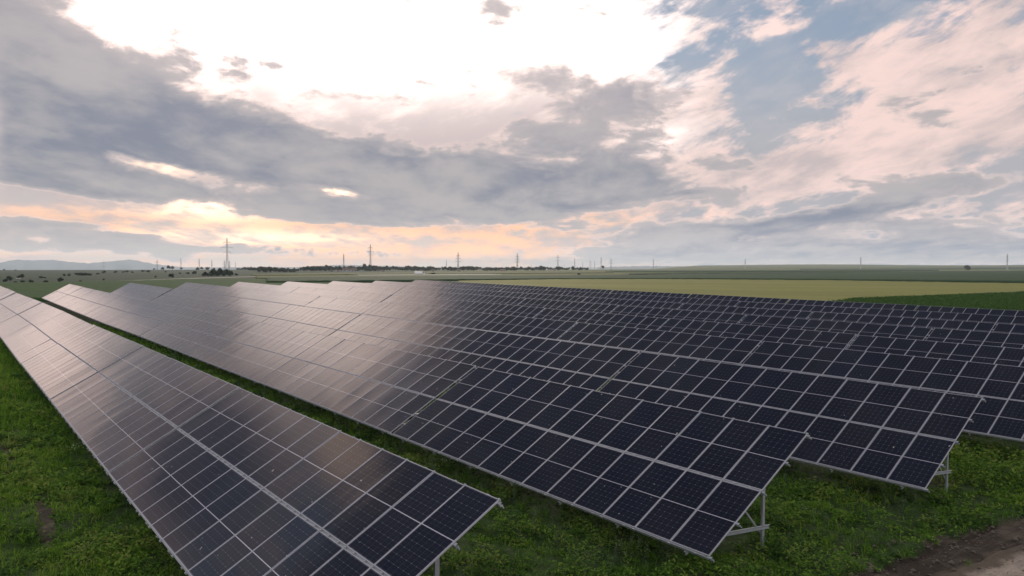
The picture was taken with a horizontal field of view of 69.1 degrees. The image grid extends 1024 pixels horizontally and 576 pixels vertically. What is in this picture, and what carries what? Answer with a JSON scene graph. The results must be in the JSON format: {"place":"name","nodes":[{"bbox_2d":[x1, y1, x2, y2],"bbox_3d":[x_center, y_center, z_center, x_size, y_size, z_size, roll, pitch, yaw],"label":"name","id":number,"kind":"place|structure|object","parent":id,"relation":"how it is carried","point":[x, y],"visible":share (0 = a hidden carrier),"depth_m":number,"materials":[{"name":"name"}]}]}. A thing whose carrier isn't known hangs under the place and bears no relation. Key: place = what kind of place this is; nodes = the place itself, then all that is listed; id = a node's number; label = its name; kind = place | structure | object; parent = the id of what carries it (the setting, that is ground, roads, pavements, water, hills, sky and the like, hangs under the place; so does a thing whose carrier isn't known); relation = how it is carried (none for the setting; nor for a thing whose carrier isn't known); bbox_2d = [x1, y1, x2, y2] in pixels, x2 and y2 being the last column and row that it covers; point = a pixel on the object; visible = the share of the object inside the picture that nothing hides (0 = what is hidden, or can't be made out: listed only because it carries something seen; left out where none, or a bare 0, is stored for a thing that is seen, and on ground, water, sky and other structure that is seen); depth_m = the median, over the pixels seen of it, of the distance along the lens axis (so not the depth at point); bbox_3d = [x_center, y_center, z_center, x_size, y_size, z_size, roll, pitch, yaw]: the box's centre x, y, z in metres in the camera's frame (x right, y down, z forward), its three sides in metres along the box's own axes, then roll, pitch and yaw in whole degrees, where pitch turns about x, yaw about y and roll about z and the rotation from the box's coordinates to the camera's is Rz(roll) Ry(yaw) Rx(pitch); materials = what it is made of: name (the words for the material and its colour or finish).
{"place":"outdoors","nodes":[
{"label":"outdoors","id":0,"kind":"place"},
{"bbox_2d":[0,259,215,269],"bbox_3d":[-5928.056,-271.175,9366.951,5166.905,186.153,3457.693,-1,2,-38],"label":"mountains","id":1,"kind":"structure","parent":0,"point":[18,264],"depth_m":9179.93,"materials":[{"name":"grey"}]},
{"bbox_2d":[0,278,329,301],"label":"green field","id":2,"kind":"structure","parent":0,"point":[38,291],"depth_m":233.80,"materials":[{"name":"green plant"}]},
{"bbox_2d":[125,276,255,280],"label":"path","id":3,"kind":"structure","parent":0,"point":[198,278],"depth_m":383.44,"materials":[{"name":"beige soil"}]},
{"bbox_2d":[203,265,441,269],"bbox_3d":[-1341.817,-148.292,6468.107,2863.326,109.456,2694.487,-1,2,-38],"label":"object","id":4,"kind":"structure","parent":0,"point":[321,266],"depth_m":6324.11,"materials":[{"name":"green plant"}]},
{"bbox_2d":[251,271,612,274],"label":"meadow","id":5,"kind":"structure","parent":0,"point":[503,272],"depth_m":741.85,"materials":[{"name":"green plant"}]},
{"bbox_2d":[256,273,628,278],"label":"meadow","id":6,"kind":"structure","parent":0,"point":[261,277],"depth_m":556.54,"materials":[{"name":"green plant"}]},
{"bbox_2d":[400,274,500,274],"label":"path","id":7,"kind":"structure","parent":0,"point":[450,274],"depth_m":605.96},
{"bbox_2d":[0,264,1023,575],"bbox_3d":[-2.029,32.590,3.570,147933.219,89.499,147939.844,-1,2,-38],"label":"ground","id":8,"kind":"structure","parent":0,"point":[988,546],"depth_m":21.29,"materials":[{"name":"green plant"}]},
{"bbox_2d":[0,289,14,299],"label":"solar table","id":9,"kind":"object","parent":8,"relation":"on","point":[5,293],"visible":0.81,"depth_m":101.68,"materials":[{"name":"black glass"}]},
{"bbox_2d":[0,293,25,309],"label":"solar table","id":10,"kind":"object","parent":8,"relation":"on","point":[9,300],"visible":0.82,"depth_m":90.00,"materials":[{"name":"black glass"}]},
{"bbox_2d":[0,297,41,322],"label":"solar table","id":11,"kind":"object","parent":8,"relation":"on","point":[16,308],"visible":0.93,"depth_m":77.46,"materials":[{"name":"black glass"}]},
{"bbox_2d":[0,302,61,340],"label":"solar table","id":12,"kind":"object","parent":8,"relation":"on","point":[26,319],"visible":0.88,"depth_m":65.62,"materials":[{"name":"black glass"}]},
{"bbox_2d":[3,311,91,363],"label":"solar table","id":13,"kind":"object","parent":8,"relation":"on","point":[38,338],"visible":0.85,"depth_m":53.59,"materials":[{"name":"black glass"}]},
{"bbox_2d":[42,284,82,302],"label":"solar table","id":14,"kind":"object","parent":8,"relation":"on","point":[60,293],"visible":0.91,"depth_m":119.43,"materials":[{"name":"black glass"}]},
{"bbox_2d":[53,287,98,307],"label":"solar table","id":15,"kind":"object","parent":8,"relation":"on","point":[75,297],"visible":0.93,"depth_m":107.49,"materials":[{"name":"black glass"}]},
{"bbox_2d":[20,324,142,399],"bbox_3d":[-25.016,4.506,42.570,4.179,3.592,15.142,-1,3,-38],"label":"solar table","id":16,"kind":"object","parent":8,"relation":"on","point":[70,362],"visible":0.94,"depth_m":41.19,"materials":[{"name":"black glass"}]},
{"bbox_2d":[66,291,121,315],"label":"solar table","id":17,"kind":"object","parent":8,"relation":"on","point":[89,304],"visible":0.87,"depth_m":95.48,"materials":[{"name":"black glass"}]},
{"bbox_2d":[85,296,149,325],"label":"solar table","id":18,"kind":"object","parent":8,"relation":"on","point":[113,310],"visible":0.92,"depth_m":83.43,"materials":[{"name":"black glass"}]},
{"bbox_2d":[111,283,148,296],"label":"solar table","id":19,"kind":"object","parent":8,"relation":"on","point":[128,289],"visible":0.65,"depth_m":124.92,"materials":[{"name":"black glass"}]},
{"bbox_2d":[49,346,239,473],"bbox_3d":[-15.722,5.019,30.590,4.179,3.592,15.142,-1,3,-38],"label":"solar table","id":20,"kind":"object","parent":8,"relation":"on","point":[122,410],"visible":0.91,"depth_m":28.81,"materials":[{"name":"black glass"}]},
{"bbox_2d":[108,301,186,336],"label":"solar table","id":21,"kind":"object","parent":8,"relation":"on","point":[143,319],"visible":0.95,"depth_m":71.36,"materials":[{"name":"black glass"}]},
{"bbox_2d":[128,285,171,300],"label":"solar table","id":22,"kind":"object","parent":8,"relation":"on","point":[149,293],"visible":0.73,"depth_m":112.66,"materials":[{"name":"black glass"}]},
{"bbox_2d":[151,289,201,305],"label":"solar table","id":23,"kind":"object","parent":8,"relation":"on","point":[174,297],"visible":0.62,"depth_m":101.01,"materials":[{"name":"black glass"}]},
{"bbox_2d":[139,308,242,354],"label":"solar table","id":24,"kind":"object","parent":8,"relation":"on","point":[187,330],"visible":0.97,"depth_m":59.16,"materials":[{"name":"black glass"}]},
{"bbox_2d":[175,282,208,291],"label":"solar table","id":25,"kind":"object","parent":8,"relation":"on","point":[192,287],"visible":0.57,"depth_m":130.35,"materials":[{"name":"black glass"}]},
{"bbox_2d":[179,293,239,312],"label":"solar table","id":26,"kind":"object","parent":8,"relation":"on","point":[211,303],"visible":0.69,"depth_m":88.87,"materials":[{"name":"black glass"}]},
{"bbox_2d":[208,269,215,275],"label":"tree","id":27,"kind":"object","parent":8,"relation":"on","point":[212,272],"visible":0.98,"depth_m":491.85,"materials":[{"name":"green plant"}]},
{"bbox_2d":[198,285,237,295],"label":"solar table","id":28,"kind":"object","parent":8,"relation":"on","point":[218,290],"visible":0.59,"depth_m":118.44,"materials":[{"name":"black glass"}]},
{"bbox_2d":[215,268,225,275],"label":"tree","id":29,"kind":"object","parent":8,"relation":"on","point":[219,271],"visible":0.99,"depth_m":493.72,"materials":[{"name":"green plant"}]},
{"bbox_2d":[221,238,232,269],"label":"pylon","id":30,"kind":"object","parent":8,"relation":"on","point":[226,242],"visible":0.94,"depth_m":894.52,"materials":[{"name":"metal"}]},
{"bbox_2d":[224,269,231,275],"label":"tree","id":31,"kind":"object","parent":8,"relation":"on","point":[227,272],"visible":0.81,"depth_m":503.33,"materials":[{"name":"green plant"}]},
{"bbox_2d":[230,282,265,289],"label":"solar table","id":32,"kind":"object","parent":8,"relation":"on","point":[255,286],"visible":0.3,"depth_m":135.72,"materials":[{"name":"black glass"}]},
{"bbox_2d":[226,288,274,299],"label":"solar table","id":33,"kind":"object","parent":8,"relation":"on","point":[245,293],"visible":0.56,"depth_m":106.38,"materials":[{"name":"black glass"}]},
{"bbox_2d":[216,298,288,325],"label":"solar table","id":34,"kind":"object","parent":8,"relation":"on","point":[256,310],"visible":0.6,"depth_m":76.74,"materials":[{"name":"black glass"}]},
{"bbox_2d":[185,319,326,383],"bbox_3d":[-17.026,4.383,48.181,4.179,3.592,15.142,-2,3,-38],"label":"solar table","id":35,"kind":"object","parent":8,"relation":"on","point":[254,352],"visible":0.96,"depth_m":47.02,"materials":[{"name":"black glass"}]},
{"bbox_2d":[257,284,298,292],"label":"solar table","id":36,"kind":"object","parent":8,"relation":"on","point":[278,288],"visible":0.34,"depth_m":123.87,"materials":[{"name":"black glass"}]},
{"bbox_2d":[259,291,318,305],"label":"solar table","id":37,"kind":"object","parent":8,"relation":"on","point":[290,298],"visible":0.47,"depth_m":94.35,"materials":[{"name":"black glass"}]},
{"bbox_2d":[282,281,316,291],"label":"solar table","id":38,"kind":"object","parent":8,"relation":"on","point":[300,284],"visible":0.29,"depth_m":141.11,"materials":[{"name":"black glass"}]},
{"bbox_2d":[107,387,503,575],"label":"solar table","id":39,"kind":"object","parent":8,"relation":"on","point":[240,482],"visible":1,"depth_m":17.02,"materials":[{"name":"black glass"}]},
{"bbox_2d":[261,304,360,335],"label":"solar table","id":40,"kind":"object","parent":8,"relation":"on","point":[315,320],"visible":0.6,"depth_m":64.72,"materials":[{"name":"black glass"}]},
{"bbox_2d":[291,287,338,305],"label":"solar table","id":41,"kind":"object","parent":8,"relation":"on","point":[317,292],"visible":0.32,"depth_m":111.59,"materials":[{"name":"black glass"}]},
{"bbox_2d":[312,284,354,290],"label":"solar table","id":42,"kind":"object","parent":8,"relation":"on","point":[332,287],"visible":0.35,"depth_m":129.03,"materials":[{"name":"black glass"}]},
{"bbox_2d":[305,296,378,326],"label":"solar table","id":43,"kind":"object","parent":8,"relation":"on","point":[345,305],"visible":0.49,"depth_m":82.22,"materials":[{"name":"black glass"}]},
{"bbox_2d":[329,281,364,288],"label":"solar table","id":44,"kind":"object","parent":8,"relation":"on","point":[346,283],"visible":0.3,"depth_m":146.52,"materials":[{"name":"black glass"}]},
{"bbox_2d":[342,268,355,271],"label":"house","id":45,"kind":"structure","parent":8,"relation":"on","point":[346,269],"depth_m":1009.36,"materials":[{"name":"grey tile"}]},
{"bbox_2d":[331,290,390,301],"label":"solar table","id":46,"kind":"object","parent":8,"relation":"on","point":[363,296],"visible":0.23,"depth_m":99.72,"materials":[{"name":"black glass"}]},
{"bbox_2d":[257,336,475,434],"bbox_3d":[-7.745,4.858,36.189,4.179,3.592,15.142,-2,3,-38],"label":"solar table","id":47,"kind":"object","parent":8,"relation":"on","point":[385,390],"visible":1,"depth_m":34.65,"materials":[{"name":"black glass"}]},
{"bbox_2d":[348,286,399,300],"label":"solar table","id":48,"kind":"object","parent":8,"relation":"on","point":[374,290],"visible":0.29,"depth_m":117.01,"materials":[{"name":"black glass"}]},
{"bbox_2d":[361,283,405,298],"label":"solar table","id":49,"kind":"object","parent":8,"relation":"on","point":[378,285],"visible":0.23,"depth_m":134.44,"materials":[{"name":"black glass"}]},
{"bbox_2d":[372,281,409,294],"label":"solar table","id":50,"kind":"object","parent":8,"relation":"on","point":[394,283],"visible":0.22,"depth_m":151.50,"materials":[{"name":"black glass"}]},
{"bbox_2d":[329,315,464,355],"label":"solar table","id":51,"kind":"object","parent":8,"relation":"on","point":[426,339],"visible":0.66,"depth_m":52.53,"materials":[{"name":"black glass"}]},
{"bbox_2d":[344,302,459,325],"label":"solar table","id":52,"kind":"object","parent":8,"relation":"on","point":[431,315],"visible":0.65,"depth_m":70.24,"materials":[{"name":"black glass"}]},
{"bbox_2d":[382,295,455,320],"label":"solar table","id":53,"kind":"object","parent":8,"relation":"on","point":[423,302],"visible":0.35,"depth_m":87.72,"materials":[{"name":"black glass"}]},
{"bbox_2d":[393,290,453,299],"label":"solar table","id":54,"kind":"object","parent":8,"relation":"on","point":[432,295],"visible":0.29,"depth_m":104.99,"materials":[{"name":"black glass"}]},
{"bbox_2d":[397,282,451,291],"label":"solar table","id":55,"kind":"object","parent":8,"relation":"on","point":[430,285],"visible":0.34,"depth_m":139.99,"materials":[{"name":"black glass"}]},
{"bbox_2d":[401,286,452,292],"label":"solar table","id":56,"kind":"object","parent":8,"relation":"on","point":[430,289],"visible":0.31,"depth_m":122.41,"materials":[{"name":"black glass"}]},
{"bbox_2d":[413,280,451,283],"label":"solar table","id":57,"kind":"object","parent":8,"relation":"on","point":[433,282],"visible":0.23,"depth_m":157.01,"materials":[{"name":"black glass"}]},
{"bbox_2d":[441,456,453,469],"bbox_3d":[-2.354,6.252,26.506,0.825,0.613,0.722,-1,2,-23],"label":"flowering plant","id":58,"kind":"object","parent":8,"relation":"on","point":[446,464],"visible":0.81,"depth_m":26.47,"materials":[{"name":"green plant"}]},
{"bbox_2d":[449,282,496,287],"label":"solar table","id":59,"kind":"object","parent":8,"relation":"on","point":[472,284],"visible":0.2,"depth_m":145.31,"materials":[{"name":"black glass"}]},
{"bbox_2d":[450,285,503,291],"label":"solar table","id":60,"kind":"object","parent":8,"relation":"on","point":[453,287],"visible":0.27,"depth_m":127.98,"materials":[{"name":"black glass"}]},
{"bbox_2d":[449,289,512,296],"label":"solar table","id":61,"kind":"object","parent":8,"relation":"on","point":[481,292],"visible":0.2,"depth_m":110.41,"materials":[{"name":"black glass"}]},
{"bbox_2d":[447,293,525,304],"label":"solar table","id":62,"kind":"object","parent":8,"relation":"on","point":[490,299],"visible":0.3,"depth_m":93.04,"materials":[{"name":"black glass"}]},
{"bbox_2d":[19,342,967,575],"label":"mugwort","id":63,"kind":"object","parent":8,"relation":"on","point":[903,499],"visible":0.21,"depth_m":21.98,"materials":[{"name":"green plant"}]},
{"bbox_2d":[441,300,545,324],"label":"solar table","id":64,"kind":"object","parent":8,"relation":"on","point":[504,309],"visible":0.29,"depth_m":75.78,"materials":[{"name":"black glass"}]},
{"bbox_2d":[442,310,577,341],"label":"solar table","id":65,"kind":"object","parent":8,"relation":"on","point":[535,327],"visible":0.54,"depth_m":58.14,"materials":[{"name":"black glass"}]},
{"bbox_2d":[494,284,548,290],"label":"solar table","id":66,"kind":"object","parent":8,"relation":"on","point":[521,287],"visible":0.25,"depth_m":133.20,"materials":[{"name":"black glass"}]},
{"bbox_2d":[499,288,564,295],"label":"solar table","id":67,"kind":"object","parent":8,"relation":"on","point":[534,291],"visible":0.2,"depth_m":115.85,"materials":[{"name":"black glass"}]},
{"bbox_2d":[430,328,639,390],"bbox_3d":[0.037,4.680,41.219,4.179,3.592,15.142,-1,3,-38],"label":"solar table","id":68,"kind":"object","parent":8,"relation":"on","point":[593,367],"visible":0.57,"depth_m":40.27,"materials":[{"name":"black glass"}]},
{"bbox_2d":[508,292,586,304],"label":"solar table","id":69,"kind":"object","parent":8,"relation":"on","point":[550,297],"visible":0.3,"depth_m":98.33,"materials":[{"name":"black glass"}]},
{"bbox_2d":[519,298,618,316],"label":"solar table","id":70,"kind":"object","parent":8,"relation":"on","point":[580,306],"visible":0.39,"depth_m":81.00,"materials":[{"name":"black glass"}]},
{"bbox_2d":[547,287,612,294],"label":"solar table","id":71,"kind":"object","parent":8,"relation":"on","point":[578,289],"visible":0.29,"depth_m":121.32,"materials":[{"name":"black glass"}]},
{"bbox_2d":[391,366,811,561],"bbox_3d":[1.555,5.386,24.215,4.179,3.592,15.142,-1,3,-38],"label":"solar table","id":72,"kind":"object","parent":8,"relation":"on","point":[656,471],"visible":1,"depth_m":21.97,"materials":[{"name":"black glass"}]},
{"bbox_2d":[534,308,668,339],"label":"solar table","id":73,"kind":"object","parent":8,"relation":"on","point":[643,322],"visible":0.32,"depth_m":63.65,"materials":[{"name":"black glass"}]},
{"bbox_2d":[562,291,641,301],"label":"solar table","id":74,"kind":"object","parent":8,"relation":"on","point":[604,295],"visible":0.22,"depth_m":103.57,"materials":[{"name":"black glass"}]},
{"bbox_2d":[583,297,683,313],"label":"solar table","id":75,"kind":"object","parent":8,"relation":"on","point":[649,304],"visible":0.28,"depth_m":86.36,"materials":[{"name":"black glass"}]},
{"bbox_2d":[611,290,690,299],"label":"solar table","id":76,"kind":"object","parent":8,"relation":"on","point":[642,293],"visible":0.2,"depth_m":108.93,"materials":[{"name":"black glass"}]},
{"bbox_2d":[558,322,762,372],"bbox_3d":[7.779,4.527,46.416,4.179,3.592,15.142,-1,3,-38],"label":"solar table","id":77,"kind":"object","parent":8,"relation":"on","point":[735,351],"visible":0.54,"depth_m":45.79,"materials":[{"name":"black glass"}]},
{"bbox_2d":[610,305,745,326],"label":"solar table","id":78,"kind":"object","parent":8,"relation":"on","point":[731,318],"visible":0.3,"depth_m":68.97,"materials":[{"name":"black glass"}]},
{"bbox_2d":[638,295,739,308],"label":"solar table","id":79,"kind":"object","parent":8,"relation":"on","point":[715,302],"visible":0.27,"depth_m":91.49,"materials":[{"name":"black glass"}]},
{"bbox_2d":[688,294,789,306],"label":"solar table","id":80,"kind":"object","parent":8,"relation":"on","point":[753,299],"visible":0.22,"depth_m":96.49,"materials":[{"name":"black glass"}]},
{"bbox_2d":[678,303,812,323],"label":"solar table","id":81,"kind":"object","parent":8,"relation":"on","point":[760,311],"visible":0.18,"depth_m":74.06,"materials":[{"name":"black glass"}]},
{"bbox_2d":[658,318,857,363],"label":"solar table","id":82,"kind":"object","parent":8,"relation":"on","point":[838,340],"visible":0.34,"depth_m":51.27,"materials":[{"name":"black glass"}]},
{"bbox_2d":[599,352,985,492],"bbox_3d":[9.327,5.187,29.237,4.179,3.592,15.142,-1,3,-38],"label":"solar table","id":83,"kind":"object","parent":8,"relation":"on","point":[902,437],"visible":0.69,"depth_m":26.66,"materials":[{"name":"black glass"}]},
{"bbox_2d":[736,301,868,318],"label":"solar table","id":84,"kind":"object","parent":8,"relation":"on","point":[845,310],"visible":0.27,"depth_m":79.54,"materials":[{"name":"black glass"}]},
{"bbox_2d":[739,315,933,348],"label":"solar table","id":85,"kind":"object","parent":8,"relation":"on","point":[895,331],"visible":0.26,"depth_m":56.56,"materials":[{"name":"black glass"}]},
{"bbox_2d":[787,299,918,314],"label":"solar table","id":86,"kind":"object","parent":8,"relation":"on","point":[851,304],"visible":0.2,"depth_m":85.08,"materials":[{"name":"black glass"}]},
{"bbox_2d":[741,341,1023,441],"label":"solar table","id":87,"kind":"object","parent":8,"relation":"on","point":[999,412],"visible":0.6,"depth_m":33.66,"materials":[{"name":"black glass"}]},
{"bbox_2d":[808,311,996,340],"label":"solar table","id":88,"kind":"object","parent":8,"relation":"on","point":[929,323],"visible":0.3,"depth_m":62.08,"materials":[{"name":"black glass"}]},
{"bbox_2d":[848,335,1023,369],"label":"solar table","id":89,"kind":"object","parent":8,"relation":"on","point":[960,352],"visible":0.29,"depth_m":42.28,"materials":[{"name":"black glass"}]},
{"bbox_2d":[865,308,1023,343],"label":"solar table","id":90,"kind":"object","parent":8,"relation":"on","point":[1016,320],"visible":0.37,"depth_m":68.10,"materials":[{"name":"black glass"}]},
{"bbox_2d":[916,305,1023,316],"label":"solar table","id":91,"kind":"object","parent":8,"relation":"on","point":[974,311],"visible":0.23,"depth_m":75.26,"materials":[{"name":"black glass"}]},
{"bbox_2d":[926,328,1023,355],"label":"solar table","id":92,"kind":"object","parent":8,"relation":"on","point":[1010,340],"visible":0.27,"depth_m":49.26,"materials":[{"name":"black glass"}]},
{"bbox_2d":[993,323,1023,333],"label":"solar table","id":93,"kind":"object","parent":8,"relation":"on","point":[1009,328],"visible":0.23,"depth_m":56.14,"materials":[{"name":"black glass"}]},
{"bbox_2d":[0,0,1023,266],"label":"sky","id":94,"kind":"structure","parent":0,"point":[293,133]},
{"bbox_2d":[597,266,680,268],"bbox_3d":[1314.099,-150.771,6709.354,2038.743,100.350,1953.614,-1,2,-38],"label":"hills","id":95,"kind":"structure","parent":0,"point":[638,267],"depth_m":6587.18,"materials":[{"name":"grey"}]},
{"bbox_2d":[267,271,1023,282],"bbox_3d":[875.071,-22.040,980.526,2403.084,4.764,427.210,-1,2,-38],"label":"dark crop field","id":96,"kind":"structure","parent":0,"point":[972,276],"depth_m":432.77,"materials":[{"name":"green plant"}]},
{"bbox_2d":[459,279,1023,303],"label":"wheat field","id":97,"kind":"structure","parent":0,"point":[826,290],"depth_m":229.45,"materials":[{"name":"plant"}]},
{"bbox_2d":[629,271,898,274],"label":"dark crop field","id":98,"kind":"structure","parent":0,"point":[750,272],"depth_m":782.95,"materials":[{"name":"green plant"}]},
{"bbox_2d":[605,270,938,271],"bbox_3d":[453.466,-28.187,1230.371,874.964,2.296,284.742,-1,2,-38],"label":"dark crop field","id":99,"kind":"structure","parent":0,"point":[751,270],"depth_m":1175.98,"materials":[{"name":"green plant"}]},
{"bbox_2d":[800,267,1023,269],"bbox_3d":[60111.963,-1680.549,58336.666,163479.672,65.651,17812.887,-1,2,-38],"label":"meadow","id":100,"kind":"structure","parent":0,"point":[913,268],"depth_m":1943.43,"materials":[{"name":"green plant"}]},
{"bbox_2d":[828,291,1023,310],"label":"maize field","id":101,"kind":"structure","parent":0,"point":[983,293],"depth_m":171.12,"materials":[{"name":"green plant"}]},
{"bbox_2d":[942,543,1023,575],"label":"dirt road","id":102,"kind":"structure","parent":0,"point":[997,564],"depth_m":18.36,"materials":[{"name":"brown soil"}]},
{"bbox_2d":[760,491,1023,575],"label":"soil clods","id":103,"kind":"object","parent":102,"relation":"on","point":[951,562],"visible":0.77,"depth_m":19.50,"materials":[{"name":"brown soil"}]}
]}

